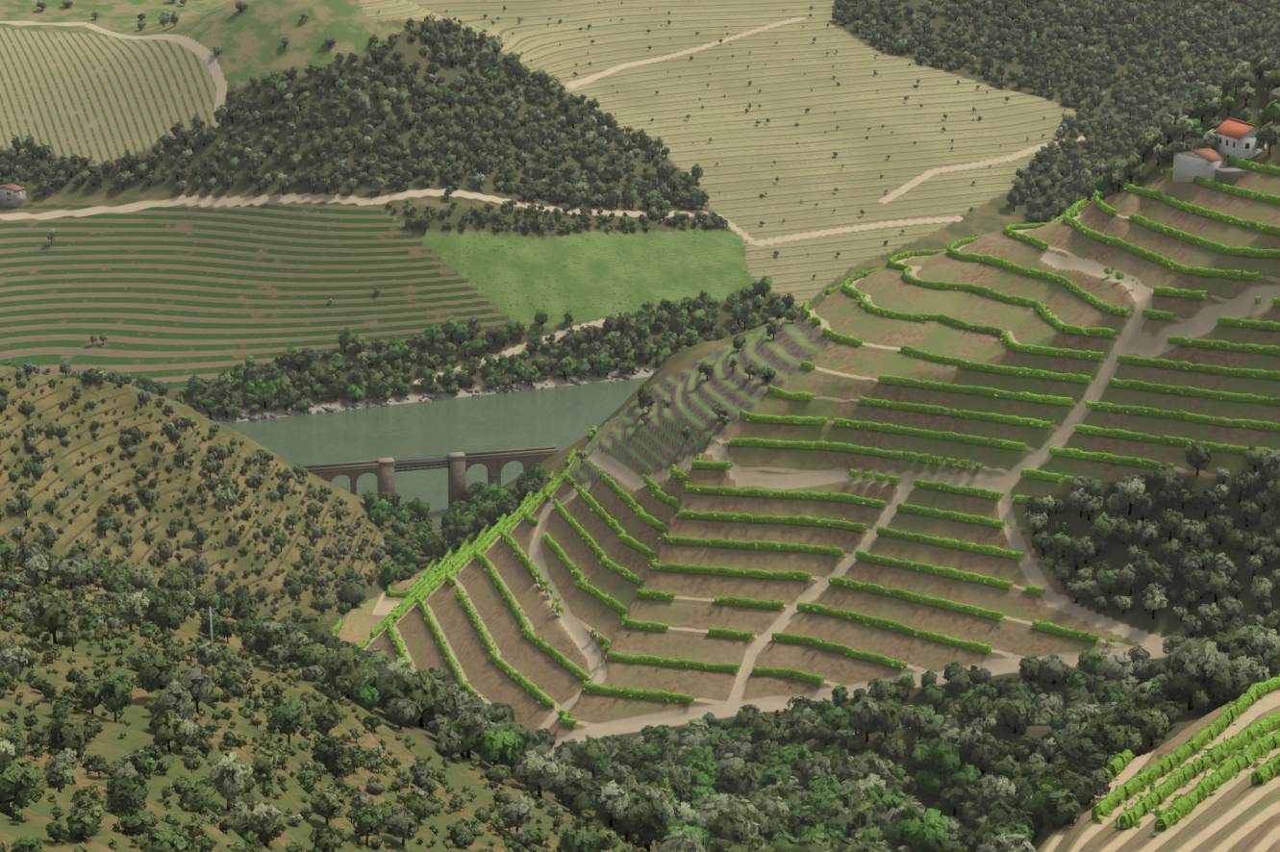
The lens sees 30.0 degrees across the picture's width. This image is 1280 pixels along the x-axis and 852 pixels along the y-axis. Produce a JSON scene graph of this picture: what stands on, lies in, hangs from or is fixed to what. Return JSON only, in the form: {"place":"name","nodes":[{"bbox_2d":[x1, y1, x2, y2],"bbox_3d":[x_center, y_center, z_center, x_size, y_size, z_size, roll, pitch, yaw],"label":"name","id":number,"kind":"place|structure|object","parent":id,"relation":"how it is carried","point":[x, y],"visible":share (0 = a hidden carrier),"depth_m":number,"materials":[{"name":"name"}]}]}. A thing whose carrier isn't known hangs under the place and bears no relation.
{"place":"outdoors","nodes":[
{"label":"outdoors","id":0,"kind":"place"},
{"bbox_2d":[220,376,649,531],"bbox_3d":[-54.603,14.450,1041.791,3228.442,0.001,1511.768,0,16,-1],"label":"river water","id":1,"kind":"structure","parent":0,"point":[561,418],"depth_m":1083.82,"materials":[{"name":"teal liquid"}]},
{"bbox_2d":[0,0,1279,851],"bbox_3d":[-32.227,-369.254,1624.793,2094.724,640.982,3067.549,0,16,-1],"label":"terrain","id":2,"kind":"structure","parent":0,"point":[162,280],"depth_m":811.64,"materials":[{"name":"beige soil"}]},
{"bbox_2d":[0,183,26,206],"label":"house","id":3,"kind":"structure","parent":2,"relation":"on","point":[12,195],"depth_m":1241.63,"materials":[{"name":"paint"}]},
{"bbox_2d":[7,228,379,366],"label":"trees","id":4,"kind":"object","parent":2,"relation":"on","point":[51,236],"visible":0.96,"depth_m":1168.47,"materials":[{"name":"green plant"}]},
{"bbox_2d":[0,361,399,670],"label":"hill trees","id":5,"kind":"object","parent":2,"relation":"on","point":[83,563],"visible":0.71,"depth_m":785.82,"materials":[{"name":"green plant"}]},
{"bbox_2d":[0,363,401,669],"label":"shrubs","id":6,"kind":"object","parent":2,"relation":"on","point":[192,614],"visible":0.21,"depth_m":804.49,"materials":[{"name":"green plant"}]},
{"bbox_2d":[35,0,379,52],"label":"olive trees","id":7,"kind":"object","parent":2,"relation":"on","point":[164,17],"visible":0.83,"depth_m":1353.44,"materials":[{"name":"green plant"}]},
{"bbox_2d":[201,606,218,643],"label":"power pole","id":8,"kind":"object","parent":2,"relation":"on","point":[210,615],"visible":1,"depth_m":390.90,"materials":[{"name":"grey concrete"}]},
{"bbox_2d":[0,574,638,851],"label":"hill trees","id":9,"kind":"object","parent":2,"relation":"on","point":[179,694],"visible":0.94,"depth_m":284.77,"materials":[{"name":"green plant"}]},
{"bbox_2d":[0,587,652,851],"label":"hill trees","id":10,"kind":"object","parent":2,"relation":"on","point":[57,832],"visible":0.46,"depth_m":317.18,"materials":[{"name":"green plant"}]},
{"bbox_2d":[0,14,710,209],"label":"forest","id":11,"kind":"object","parent":2,"relation":"on","point":[455,54],"visible":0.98,"depth_m":1275.85,"materials":[{"name":"green plant"}]},
{"bbox_2d":[288,462,545,634],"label":"trees","id":12,"kind":"object","parent":2,"relation":"on","point":[480,507],"visible":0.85,"depth_m":894.42,"materials":[{"name":"green plant"}]},
{"bbox_2d":[207,367,650,423],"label":"shore rocks","id":13,"kind":"object","parent":2,"relation":"on","point":[254,416],"visible":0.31,"depth_m":1131.63,"materials":[{"name":"grey stone"}]},
{"bbox_2d":[302,446,558,509],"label":"bridge","id":14,"kind":"structure","parent":2,"relation":"on","point":[459,464],"depth_m":965.14,"materials":[{"name":"stone"}]},
{"bbox_2d":[94,275,810,419],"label":"trees","id":15,"kind":"object","parent":2,"relation":"on","point":[232,403],"visible":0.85,"depth_m":1158.30,"materials":[{"name":"green plant"}]},
{"bbox_2d":[385,197,728,234],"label":"hedge trees","id":16,"kind":"object","parent":2,"relation":"on","point":[505,207],"visible":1,"depth_m":1241.88,"materials":[{"name":"green plant"}]},
{"bbox_2d":[559,303,801,473],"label":"trees","id":17,"kind":"object","parent":2,"relation":"on","point":[772,328],"visible":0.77,"depth_m":786.63,"materials":[{"name":"green plant"}]},
{"bbox_2d":[376,1,1065,277],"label":"trees","id":18,"kind":"object","parent":2,"relation":"on","point":[1007,98],"visible":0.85,"depth_m":1441.85,"materials":[{"name":"green plant"}]},
{"bbox_2d":[287,610,1279,851],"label":"forest trees","id":19,"kind":"object","parent":2,"relation":"on","point":[753,782],"visible":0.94,"depth_m":488.47,"materials":[{"name":"green plant"}]},
{"bbox_2d":[329,153,1279,727],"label":"vineyard rows","id":20,"kind":"object","parent":2,"relation":"on","point":[422,589],"visible":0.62,"depth_m":718.03,"materials":[{"name":"green plant"}]},
{"bbox_2d":[831,0,1279,223],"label":"forest trees","id":21,"kind":"object","parent":2,"relation":"on","point":[1186,12],"visible":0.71,"depth_m":1557.08,"materials":[{"name":"green plant"}]},
{"bbox_2d":[1022,440,1279,637],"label":"forest trees","id":22,"kind":"object","parent":2,"relation":"on","point":[1088,492],"visible":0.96,"depth_m":671.70,"materials":[{"name":"green plant"}]},
{"bbox_2d":[1076,673,1279,830],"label":"vineyard rows","id":23,"kind":"object","parent":2,"relation":"on","point":[1179,809],"visible":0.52,"depth_m":337.36,"materials":[{"name":"green plant"}]},
{"bbox_2d":[1084,50,1279,200],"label":"trees","id":24,"kind":"object","parent":2,"relation":"on","point":[1175,123],"visible":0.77,"depth_m":782.25,"materials":[{"name":"green plant"}]},
{"bbox_2d":[1172,148,1229,182],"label":"house","id":25,"kind":"structure","parent":2,"relation":"on","point":[1190,165],"depth_m":753.79,"materials":[{"name":"white paint"}]},
{"bbox_2d":[1214,167,1248,185],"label":"house terrace","id":26,"kind":"structure","parent":2,"relation":"on","point":[1230,176],"depth_m":741.42,"materials":[{"name":"beige stone"}]},
{"bbox_2d":[1213,117,1266,165],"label":"house","id":27,"kind":"structure","parent":2,"relation":"on","point":[1236,138],"depth_m":750.36,"materials":[{"name":"white paint"}]}
]}

